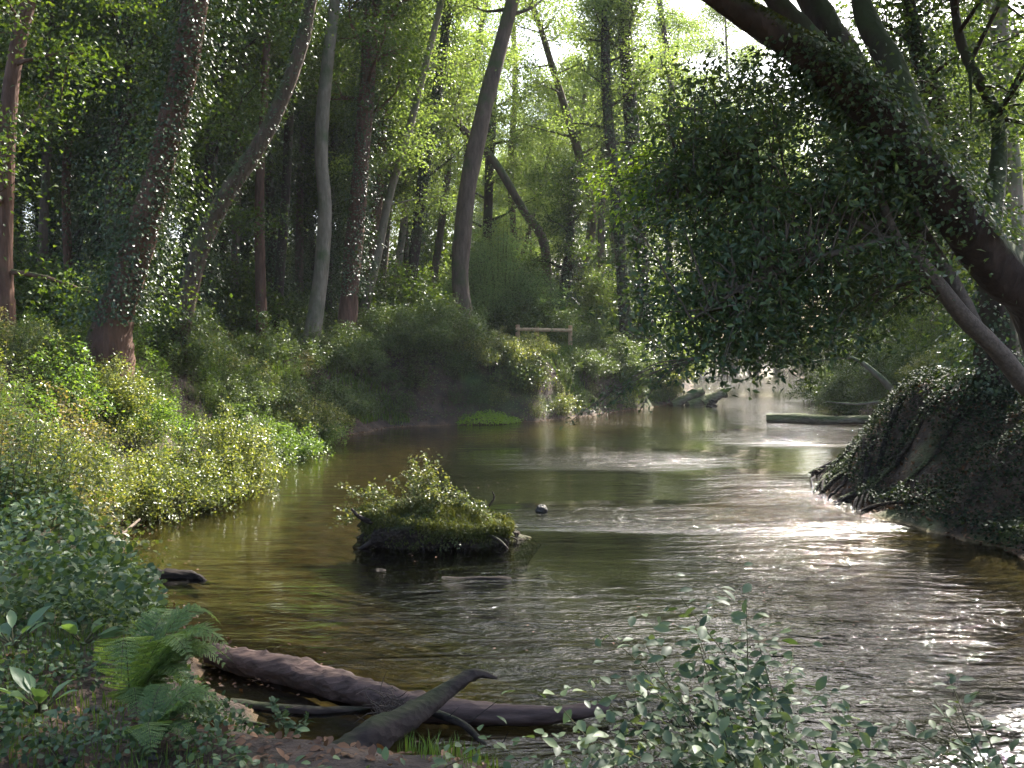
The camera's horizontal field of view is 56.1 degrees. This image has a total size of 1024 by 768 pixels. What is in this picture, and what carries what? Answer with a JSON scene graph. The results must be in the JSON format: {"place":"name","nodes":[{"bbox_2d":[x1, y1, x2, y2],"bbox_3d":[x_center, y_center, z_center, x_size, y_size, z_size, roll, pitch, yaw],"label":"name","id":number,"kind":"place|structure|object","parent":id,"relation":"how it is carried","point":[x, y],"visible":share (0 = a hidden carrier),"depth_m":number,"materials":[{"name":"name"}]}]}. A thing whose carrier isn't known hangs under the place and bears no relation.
{"place":"outdoors","nodes":[
{"label":"outdoors","id":0,"kind":"place"},
{"bbox_2d":[0,586,513,767],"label":"grass","id":1,"kind":"structure","parent":0,"point":[432,751],"depth_m":4.75,"materials":[{"name":"green plant"}]},
{"bbox_2d":[0,341,1023,767],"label":"ground","id":2,"kind":"structure","parent":0,"point":[442,389],"depth_m":16.00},
{"bbox_2d":[0,666,78,718],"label":"dock plant","id":3,"kind":"object","parent":2,"relation":"on","point":[26,682],"visible":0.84,"depth_m":4.78,"materials":[{"name":"green plant"}]},
{"bbox_2d":[13,224,87,327],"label":"shrub","id":4,"kind":"object","parent":2,"relation":"on","point":[20,292],"visible":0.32,"depth_m":24.27,"materials":[{"name":"green plant"}]},
{"bbox_2d":[1,0,102,282],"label":"tree","id":5,"kind":"object","parent":2,"relation":"on","point":[44,206],"visible":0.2,"depth_m":29.64,"materials":[{"name":"brown plant"}]},
{"bbox_2d":[15,19,105,271],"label":"tree","id":6,"kind":"object","parent":2,"relation":"on","point":[35,220],"visible":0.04,"depth_m":46.75,"materials":[{"name":"green plant"}]},
{"bbox_2d":[37,1,86,279],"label":"tree","id":7,"kind":"object","parent":2,"relation":"on","point":[66,219],"visible":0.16,"depth_m":33.65,"materials":[{"name":"green plant"}]},
{"bbox_2d":[14,3,110,270],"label":"tree","id":8,"kind":"object","parent":2,"relation":"on","point":[31,192],"visible":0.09,"depth_m":40.55,"materials":[{"name":"green plant"}]},
{"bbox_2d":[0,410,143,499],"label":"shrub","id":9,"kind":"object","parent":2,"relation":"on","point":[56,436],"visible":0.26,"depth_m":13.67,"materials":[{"name":"green plant"}]},
{"bbox_2d":[3,0,146,276],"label":"tree","id":10,"kind":"object","parent":2,"relation":"on","point":[78,217],"visible":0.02,"depth_m":37.29,"materials":[{"name":"green plant"}]},
{"bbox_2d":[2,0,150,276],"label":"tree","id":11,"kind":"object","parent":2,"relation":"on","point":[93,156],"visible":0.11,"depth_m":32.50,"materials":[{"name":"green plant"}]},
{"bbox_2d":[0,457,169,651],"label":"undergrowth","id":12,"kind":"object","parent":2,"relation":"on","point":[122,576],"visible":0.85,"depth_m":6.45,"materials":[{"name":"green plant"}]},
{"bbox_2d":[16,252,173,346],"bbox_3d":[-10.616,-1.939,24.410,4.301,2.836,4.209,-1,3,-22],"label":"shrub","id":13,"kind":"object","parent":2,"relation":"on","point":[65,300],"visible":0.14,"depth_m":23.86,"materials":[{"name":"green plant"}]},
{"bbox_2d":[54,351,173,418],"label":"shrub","id":14,"kind":"object","parent":2,"relation":"on","point":[112,377],"visible":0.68,"depth_m":18.79,"materials":[{"name":"green plant"}]},
{"bbox_2d":[0,0,232,349],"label":"tree","id":15,"kind":"object","parent":2,"relation":"on","point":[19,33],"visible":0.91,"depth_m":20.60,"materials":[{"name":"green plant"}]},
{"bbox_2d":[0,590,265,767],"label":"creeper","id":16,"kind":"object","parent":2,"relation":"on","point":[209,707],"visible":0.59,"depth_m":4.71,"materials":[{"name":"green plant"}]},
{"bbox_2d":[18,0,254,344],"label":"tree","id":17,"kind":"object","parent":2,"relation":"on","point":[120,54],"visible":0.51,"depth_m":26.34,"materials":[{"name":"green plant"}]},
{"bbox_2d":[0,313,284,533],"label":"nettle foliage","id":18,"kind":"object","parent":2,"relation":"on","point":[58,448],"visible":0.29,"depth_m":14.03,"materials":[{"name":"green plant"}]},
{"bbox_2d":[18,0,271,319],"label":"tree","id":19,"kind":"object","parent":2,"relation":"on","point":[222,89],"visible":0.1,"depth_m":29.14,"materials":[{"name":"green plant"}]},
{"bbox_2d":[0,303,309,506],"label":"herb foliage","id":20,"kind":"object","parent":2,"relation":"on","point":[66,375],"visible":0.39,"depth_m":18.33,"materials":[{"name":"green plant"}]},
{"bbox_2d":[104,385,211,444],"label":"shrub","id":21,"kind":"object","parent":2,"relation":"on","point":[158,413],"visible":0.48,"depth_m":19.08,"materials":[{"name":"green plant"}]},
{"bbox_2d":[92,603,231,721],"bbox_3d":[-1.849,1.459,5.066,0.741,0.494,0.844,2,4,42],"label":"fern","id":22,"kind":"object","parent":2,"relation":"on","point":[164,656],"visible":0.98,"depth_m":4.94,"materials":[{"name":"green plant"}]},
{"bbox_2d":[0,304,323,531],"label":"leaved foliage","id":23,"kind":"object","parent":2,"relation":"on","point":[61,412],"visible":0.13,"depth_m":16.20,"materials":[{"name":"green plant"}]},
{"bbox_2d":[7,0,323,392],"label":"tree","id":24,"kind":"object","parent":2,"relation":"on","point":[136,251],"visible":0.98,"depth_m":19.58,"materials":[{"name":"green plant"}]},
{"bbox_2d":[0,306,335,568],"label":"bramble canes","id":25,"kind":"object","parent":2,"relation":"on","point":[48,407],"visible":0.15,"depth_m":17.16,"materials":[{"name":"green plant"}]},
{"bbox_2d":[0,310,339,573],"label":"bramble foliage","id":26,"kind":"object","parent":2,"relation":"on","point":[143,543],"visible":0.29,"depth_m":16.72,"materials":[{"name":"green plant"}]},
{"bbox_2d":[99,445,241,526],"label":"shrub","id":27,"kind":"object","parent":2,"relation":"on","point":[154,490],"visible":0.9,"depth_m":15.91,"materials":[{"name":"green plant"}]},
{"bbox_2d":[122,682,226,758],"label":"fern","id":28,"kind":"object","parent":2,"relation":"on","point":[154,726],"visible":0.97,"depth_m":4.58,"materials":[{"name":"green plant"}]},
{"bbox_2d":[62,0,290,343],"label":"tree","id":29,"kind":"object","parent":2,"relation":"on","point":[250,107],"visible":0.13,"depth_m":31.45,"materials":[{"name":"green plant"}]},
{"bbox_2d":[134,297,242,373],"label":"shrub","id":30,"kind":"object","parent":2,"relation":"on","point":[201,345],"visible":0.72,"depth_m":24.05,"materials":[{"name":"green plant"}]},
{"bbox_2d":[55,0,340,326],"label":"tree","id":31,"kind":"object","parent":2,"relation":"on","point":[211,161],"visible":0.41,"depth_m":30.31,"materials":[{"name":"green plant"}]},
{"bbox_2d":[133,434,273,512],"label":"shrub","id":32,"kind":"object","parent":2,"relation":"on","point":[223,481],"visible":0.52,"depth_m":17.26,"materials":[{"name":"green plant"}]},
{"bbox_2d":[149,249,306,342],"bbox_3d":[-10.040,-2.893,33.692,5.657,3.812,5.780,-1,3,-28],"label":"shrub","id":33,"kind":"object","parent":2,"relation":"on","point":[244,317],"visible":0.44,"depth_m":33.53,"materials":[{"name":"green plant"}]},
{"bbox_2d":[180,397,286,498],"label":"shrub","id":34,"kind":"object","parent":2,"relation":"on","point":[235,456],"visible":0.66,"depth_m":18.43,"materials":[{"name":"green plant"}]},
{"bbox_2d":[154,0,332,375],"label":"tree","id":35,"kind":"object","parent":2,"relation":"on","point":[244,166],"visible":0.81,"depth_m":24.12,"materials":[{"name":"brown plant"}]},
{"bbox_2d":[0,636,486,767],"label":"leaf litter","id":36,"kind":"object","parent":2,"relation":"on","point":[371,749],"visible":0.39,"depth_m":4.57,"materials":[{"name":"brown plant"}]},
{"bbox_2d":[182,49,313,343],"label":"tree","id":37,"kind":"object","parent":2,"relation":"on","point":[245,257],"visible":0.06,"depth_m":42.18,"materials":[{"name":"green plant"}]},
{"bbox_2d":[209,2,290,342],"bbox_3d":[-10.204,-9.355,35.681,5.781,16.752,5.160,-2,3,-37],"label":"tree","id":38,"kind":"object","parent":2,"relation":"on","point":[237,237],"visible":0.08,"depth_m":35.65,"materials":[{"name":"green plant"}]},
{"bbox_2d":[206,411,304,478],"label":"shrub","id":39,"kind":"object","parent":2,"relation":"on","point":[277,449],"visible":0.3,"depth_m":21.01,"materials":[{"name":"green plant"}]},
{"bbox_2d":[198,0,359,339],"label":"tree","id":40,"kind":"object","parent":2,"relation":"on","point":[269,191],"visible":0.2,"depth_m":36.96,"materials":[{"name":"green plant"}]},
{"bbox_2d":[232,0,328,338],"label":"tree","id":41,"kind":"object","parent":2,"relation":"on","point":[260,278],"visible":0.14,"depth_m":32.67,"materials":[{"name":"brown plant"}]},
{"bbox_2d":[232,0,355,343],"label":"tree","id":42,"kind":"object","parent":2,"relation":"on","point":[287,145],"visible":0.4,"depth_m":35.57,"materials":[{"name":"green plant"}]},
{"bbox_2d":[223,697,369,713],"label":"fallen branch","id":43,"kind":"object","parent":2,"relation":"on","point":[299,709],"visible":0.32,"depth_m":7.74,"materials":[{"name":"brown wood"}]},
{"bbox_2d":[267,422,335,461],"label":"shrub","id":44,"kind":"object","parent":2,"relation":"on","point":[303,446],"visible":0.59,"depth_m":24.19,"materials":[{"name":"green plant"}]},
{"bbox_2d":[246,17,359,299],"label":"tree","id":45,"kind":"object","parent":2,"relation":"on","point":[309,227],"visible":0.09,"depth_m":44.42,"materials":[{"name":"green plant"}]},
{"bbox_2d":[212,340,409,442],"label":"bank grass","id":46,"kind":"structure","parent":2,"relation":"on","point":[375,418],"depth_m":31.93,"materials":[{"name":"green plant"}]},
{"bbox_2d":[271,381,356,434],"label":"shrub","id":47,"kind":"object","parent":2,"relation":"on","point":[330,414],"visible":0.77,"depth_m":27.22,"materials":[{"name":"green plant"}]},
{"bbox_2d":[270,0,358,340],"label":"tree","id":48,"kind":"object","parent":2,"relation":"on","point":[299,241],"visible":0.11,"depth_m":41.60,"materials":[{"name":"green plant"}]},
{"bbox_2d":[244,0,406,328],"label":"tree","id":49,"kind":"object","parent":2,"relation":"on","point":[331,144],"visible":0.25,"depth_m":39.84,"materials":[{"name":"green plant"}]},
{"bbox_2d":[173,716,528,767],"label":"leafy shrub","id":50,"kind":"object","parent":2,"relation":"on","point":[384,752],"visible":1,"depth_m":3.00,"materials":[{"name":"green plant"}]},
{"bbox_2d":[312,319,393,372],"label":"shrub","id":51,"kind":"object","parent":2,"relation":"on","point":[368,344],"visible":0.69,"depth_m":32.22,"materials":[{"name":"green plant"}]},
{"bbox_2d":[299,0,408,344],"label":"tree","id":52,"kind":"object","parent":2,"relation":"on","point":[316,306],"visible":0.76,"depth_m":32.55,"materials":[{"name":"grey plant"}]},
{"bbox_2d":[276,0,455,339],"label":"tree","id":53,"kind":"object","parent":2,"relation":"on","point":[370,26],"visible":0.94,"depth_m":33.43,"materials":[{"name":"green plant"}]},
{"bbox_2d":[283,0,454,294],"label":"tree","id":54,"kind":"object","parent":2,"relation":"on","point":[377,210],"visible":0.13,"depth_m":40.50,"materials":[{"name":"green plant"}]},
{"bbox_2d":[336,1,464,224],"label":"tree","id":55,"kind":"object","parent":2,"relation":"on","point":[412,175],"visible":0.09,"depth_m":44.44,"materials":[{"name":"green plant"}]},
{"bbox_2d":[356,300,447,353],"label":"shrub","id":56,"kind":"object","parent":2,"relation":"on","point":[382,324],"visible":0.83,"depth_m":33.89,"materials":[{"name":"green plant"}]},
{"bbox_2d":[301,0,508,323],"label":"tree","id":57,"kind":"object","parent":2,"relation":"on","point":[403,156],"visible":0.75,"depth_m":36.55,"materials":[{"name":"green plant"}]},
{"bbox_2d":[203,643,608,725],"bbox_3d":[-1.113,2.577,7.996,3.859,0.345,0.626,1,3,22],"label":"log","id":58,"kind":"object","parent":2,"relation":"on","point":[306,674],"visible":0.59,"depth_m":7.92,"materials":[{"name":"wood"}]},
{"bbox_2d":[332,668,496,749],"bbox_3d":[-0.743,2.381,6.598,0.371,0.546,1.605,2,3,38],"label":"fallen branch","id":59,"kind":"object","parent":2,"relation":"on","point":[387,729],"visible":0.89,"depth_m":6.48,"materials":[{"name":"brown wood"}]},
{"bbox_2d":[358,255,477,347],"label":"shrub","id":60,"kind":"object","parent":2,"relation":"on","point":[406,297],"visible":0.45,"depth_m":36.33,"materials":[{"name":"green plant"}]},
{"bbox_2d":[173,341,675,456],"bbox_3d":[-2.208,-0.172,35.522,7.512,3.270,30.292,2,3,30],"label":"bank ivy","id":61,"kind":"object","parent":2,"relation":"on","point":[615,408],"visible":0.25,"depth_m":34.63,"materials":[{"name":"green plant"}]},
{"bbox_2d":[344,0,521,293],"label":"tree","id":62,"kind":"object","parent":2,"relation":"on","point":[415,244],"visible":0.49,"depth_m":41.46,"materials":[{"name":"green plant"}]},
{"bbox_2d":[341,209,538,295],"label":"thicket","id":63,"kind":"object","parent":2,"relation":"on","point":[448,241],"visible":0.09,"depth_m":60.09,"materials":[{"name":"green plant"}]},
{"bbox_2d":[194,308,692,437],"bbox_3d":[-0.769,-0.891,37.163,6.829,4.270,31.360,2,3,33],"label":"bank foliage","id":64,"kind":"object","parent":2,"relation":"on","point":[325,389],"visible":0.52,"depth_m":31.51,"materials":[{"name":"green plant"}]},
{"bbox_2d":[388,292,508,351],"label":"shrub","id":65,"kind":"object","parent":2,"relation":"on","point":[443,324],"visible":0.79,"depth_m":34.61,"materials":[{"name":"green plant"}]},
{"bbox_2d":[231,321,685,444],"bbox_3d":[0.753,-0.907,38.320,6.113,4.341,28.665,2,3,39],"label":"sunny bank foliage","id":66,"kind":"object","parent":2,"relation":"on","point":[561,404],"visible":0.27,"depth_m":35.64,"materials":[{"name":"green plant"}]},
{"bbox_2d":[424,1,495,293],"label":"tree","id":67,"kind":"object","parent":2,"relation":"on","point":[438,247],"visible":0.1,"depth_m":49.51,"materials":[{"name":"green plant"}]},
{"bbox_2d":[397,15,551,327],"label":"tree","id":68,"kind":"object","parent":2,"relation":"on","point":[504,177],"visible":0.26,"depth_m":45.45,"materials":[{"name":"green plant"}]},
{"bbox_2d":[425,22,566,300],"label":"tree","id":69,"kind":"object","parent":2,"relation":"on","point":[488,187],"visible":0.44,"depth_m":51.29,"materials":[{"name":"green plant"}]},
{"bbox_2d":[452,330,541,365],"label":"shrub","id":70,"kind":"object","parent":2,"relation":"on","point":[489,351],"visible":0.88,"depth_m":35.20,"materials":[{"name":"green plant"}]},
{"bbox_2d":[436,0,576,348],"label":"tree","id":71,"kind":"object","parent":2,"relation":"on","point":[472,162],"visible":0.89,"depth_m":35.94,"materials":[{"name":"brown plant"}]},
{"bbox_2d":[424,205,593,339],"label":"bush","id":72,"kind":"object","parent":2,"relation":"on","point":[490,291],"visible":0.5,"depth_m":42.40,"materials":[{"name":"green plant"}]},
{"bbox_2d":[487,0,557,264],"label":"tree","id":73,"kind":"object","parent":2,"relation":"on","point":[511,152],"visible":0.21,"depth_m":57.15,"materials":[{"name":"green plant"}]},
{"bbox_2d":[475,281,575,342],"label":"shrub","id":74,"kind":"object","parent":2,"relation":"on","point":[513,330],"visible":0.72,"depth_m":41.35,"materials":[{"name":"green plant"}]},
{"bbox_2d":[492,68,597,282],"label":"tree","id":75,"kind":"object","parent":2,"relation":"on","point":[532,210],"visible":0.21,"depth_m":57.23,"materials":[{"name":"green plant"}]},
{"bbox_2d":[482,0,639,313],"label":"tree","id":76,"kind":"object","parent":2,"relation":"on","point":[563,101],"visible":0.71,"depth_m":46.27,"materials":[{"name":"green plant"}]},
{"bbox_2d":[511,150,615,340],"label":"tree","id":77,"kind":"object","parent":2,"relation":"on","point":[570,249],"visible":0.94,"depth_m":43.41,"materials":[{"name":"green plant"}]},
{"bbox_2d":[523,304,603,348],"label":"shrub","id":78,"kind":"object","parent":2,"relation":"on","point":[578,335],"visible":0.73,"depth_m":41.01,"materials":[{"name":"green plant"}]},
{"bbox_2d":[511,0,661,227],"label":"tree","id":79,"kind":"object","parent":2,"relation":"on","point":[563,142],"visible":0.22,"depth_m":52.63,"materials":[{"name":"green plant"}]},
{"bbox_2d":[550,262,637,342],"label":"bush","id":80,"kind":"object","parent":2,"relation":"on","point":[592,301],"visible":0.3,"depth_m":44.86,"materials":[{"name":"green plant"}]},
{"bbox_2d":[520,341,670,412],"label":"meadow grass","id":81,"kind":"structure","parent":2,"relation":"on","point":[554,355],"depth_m":38.79,"materials":[{"name":"green plant"}]},
{"bbox_2d":[535,0,680,353],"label":"tree","id":82,"kind":"object","parent":2,"relation":"on","point":[605,79],"visible":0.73,"depth_m":43.30,"materials":[{"name":"green plant"}]},
{"bbox_2d":[563,7,660,293],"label":"tree","id":83,"kind":"object","parent":2,"relation":"on","point":[601,236],"visible":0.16,"depth_m":51.42,"materials":[{"name":"green plant"}]},
{"bbox_2d":[600,332,667,378],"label":"shrub","id":84,"kind":"object","parent":2,"relation":"on","point":[631,363],"visible":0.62,"depth_m":41.41,"materials":[{"name":"green plant"}]},
{"bbox_2d":[576,0,696,372],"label":"tree","id":85,"kind":"object","parent":2,"relation":"on","point":[632,102],"visible":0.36,"depth_m":44.22,"materials":[{"name":"green plant"}]},
{"bbox_2d":[622,0,702,313],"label":"tree","id":86,"kind":"object","parent":2,"relation":"on","point":[662,20],"visible":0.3,"depth_m":53.02,"materials":[{"name":"green plant"}]},
{"bbox_2d":[638,2,727,294],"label":"tree","id":87,"kind":"object","parent":2,"relation":"on","point":[692,26],"visible":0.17,"depth_m":70.11,"materials":[{"name":"green plant"}]},
{"bbox_2d":[501,562,908,767],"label":"leafy shrub","id":88,"kind":"object","parent":2,"relation":"on","point":[702,741],"visible":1,"depth_m":2.64,"materials":[{"name":"green plant"}]},
{"bbox_2d":[679,0,773,159],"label":"tree","id":89,"kind":"object","parent":2,"relation":"on","point":[721,19],"visible":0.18,"depth_m":122.67,"materials":[{"name":"green plant"}]},
{"bbox_2d":[559,41,1023,399],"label":"tree","id":90,"kind":"object","parent":2,"relation":"on","point":[768,252],"visible":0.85,"depth_m":9.99,"materials":[{"name":"green plant"}]},
{"bbox_2d":[560,355,698,429],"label":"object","id":91,"kind":"object","parent":90,"relation":"hanging from","point":[656,385],"visible":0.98,"depth_m":8.98,"materials":[{"name":"green plant"}]},
{"bbox_2d":[572,139,701,247],"bbox_3d":[1.563,-2.314,11.595,1.642,1.348,1.065,0,3,0],"label":"hanging branch","id":92,"kind":"object","parent":90,"relation":"attached to","point":[630,170],"visible":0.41,"depth_m":11.57,"materials":[{"name":"green plant"}]},
{"bbox_2d":[766,413,871,423],"bbox_3d":[11.293,1.251,33.724,4.680,0.415,0.467,1,3,27],"label":"log","id":93,"kind":"object","parent":2,"relation":"on","point":[804,418],"visible":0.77,"depth_m":33.91,"materials":[{"name":"wood"}]},
{"bbox_2d":[805,355,886,415],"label":"shrub","id":94,"kind":"object","parent":2,"relation":"on","point":[832,395],"visible":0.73,"depth_m":37.73,"materials":[{"name":"green plant"}]},
{"bbox_2d":[702,0,1023,354],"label":"tree","id":95,"kind":"object","parent":2,"relation":"on","point":[818,36],"visible":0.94,"depth_m":9.97,"materials":[{"name":"green plant"}]},
{"bbox_2d":[839,328,930,405],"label":"shrub","id":96,"kind":"object","parent":2,"relation":"on","point":[890,374],"visible":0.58,"depth_m":35.94,"materials":[{"name":"green plant"}]},
{"bbox_2d":[768,0,1023,407],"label":"tree","id":97,"kind":"object","parent":2,"relation":"on","point":[995,318],"visible":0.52,"depth_m":16.61,"materials":[{"name":"green plant"}]},
{"bbox_2d":[808,373,984,511],"bbox_3d":[7.493,1.019,19.612,2.971,2.592,7.912,0,3,7],"label":"root tangle","id":98,"kind":"object","parent":2,"relation":"on","point":[851,496],"visible":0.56,"depth_m":17.67,"materials":[{"name":"brown wood"}]},
{"bbox_2d":[851,283,962,365],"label":"shrub","id":99,"kind":"object","parent":2,"relation":"on","point":[923,326],"visible":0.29,"depth_m":41.41,"materials":[{"name":"green plant"}]},
{"bbox_2d":[819,378,1023,556],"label":"mound litter","id":100,"kind":"object","parent":2,"relation":"on","point":[962,468],"visible":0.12,"depth_m":16.11,"materials":[{"name":"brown plant"}]},
{"bbox_2d":[824,361,1023,551],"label":"ivy","id":101,"kind":"object","parent":2,"relation":"on","point":[886,403],"visible":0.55,"depth_m":16.19,"materials":[{"name":"green plant"}]},
{"bbox_2d":[873,671,1020,767],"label":"leafy shrub","id":102,"kind":"object","parent":2,"relation":"on","point":[966,750],"visible":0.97,"depth_m":2.92,"materials":[{"name":"green plant"}]},
{"bbox_2d":[881,0,1023,357],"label":"tree","id":103,"kind":"object","parent":2,"relation":"on","point":[1015,182],"visible":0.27,"depth_m":18.68,"materials":[{"name":"green plant"}]},
{"bbox_2d":[24,0,1023,337],"label":"sky","id":104,"kind":"structure","parent":0,"point":[686,3],"materials":[{"name":"white"}]},
{"bbox_2d":[121,362,1023,767],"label":"water","id":105,"kind":"structure","parent":0,"point":[611,542],"depth_m":11.85,"materials":[{"name":"brown liquid"}]},
{"bbox_2d":[326,451,531,550],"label":"island","id":106,"kind":"structure","parent":105,"relation":"on","point":[422,519],"depth_m":13.99,"materials":[{"name":"plant"}]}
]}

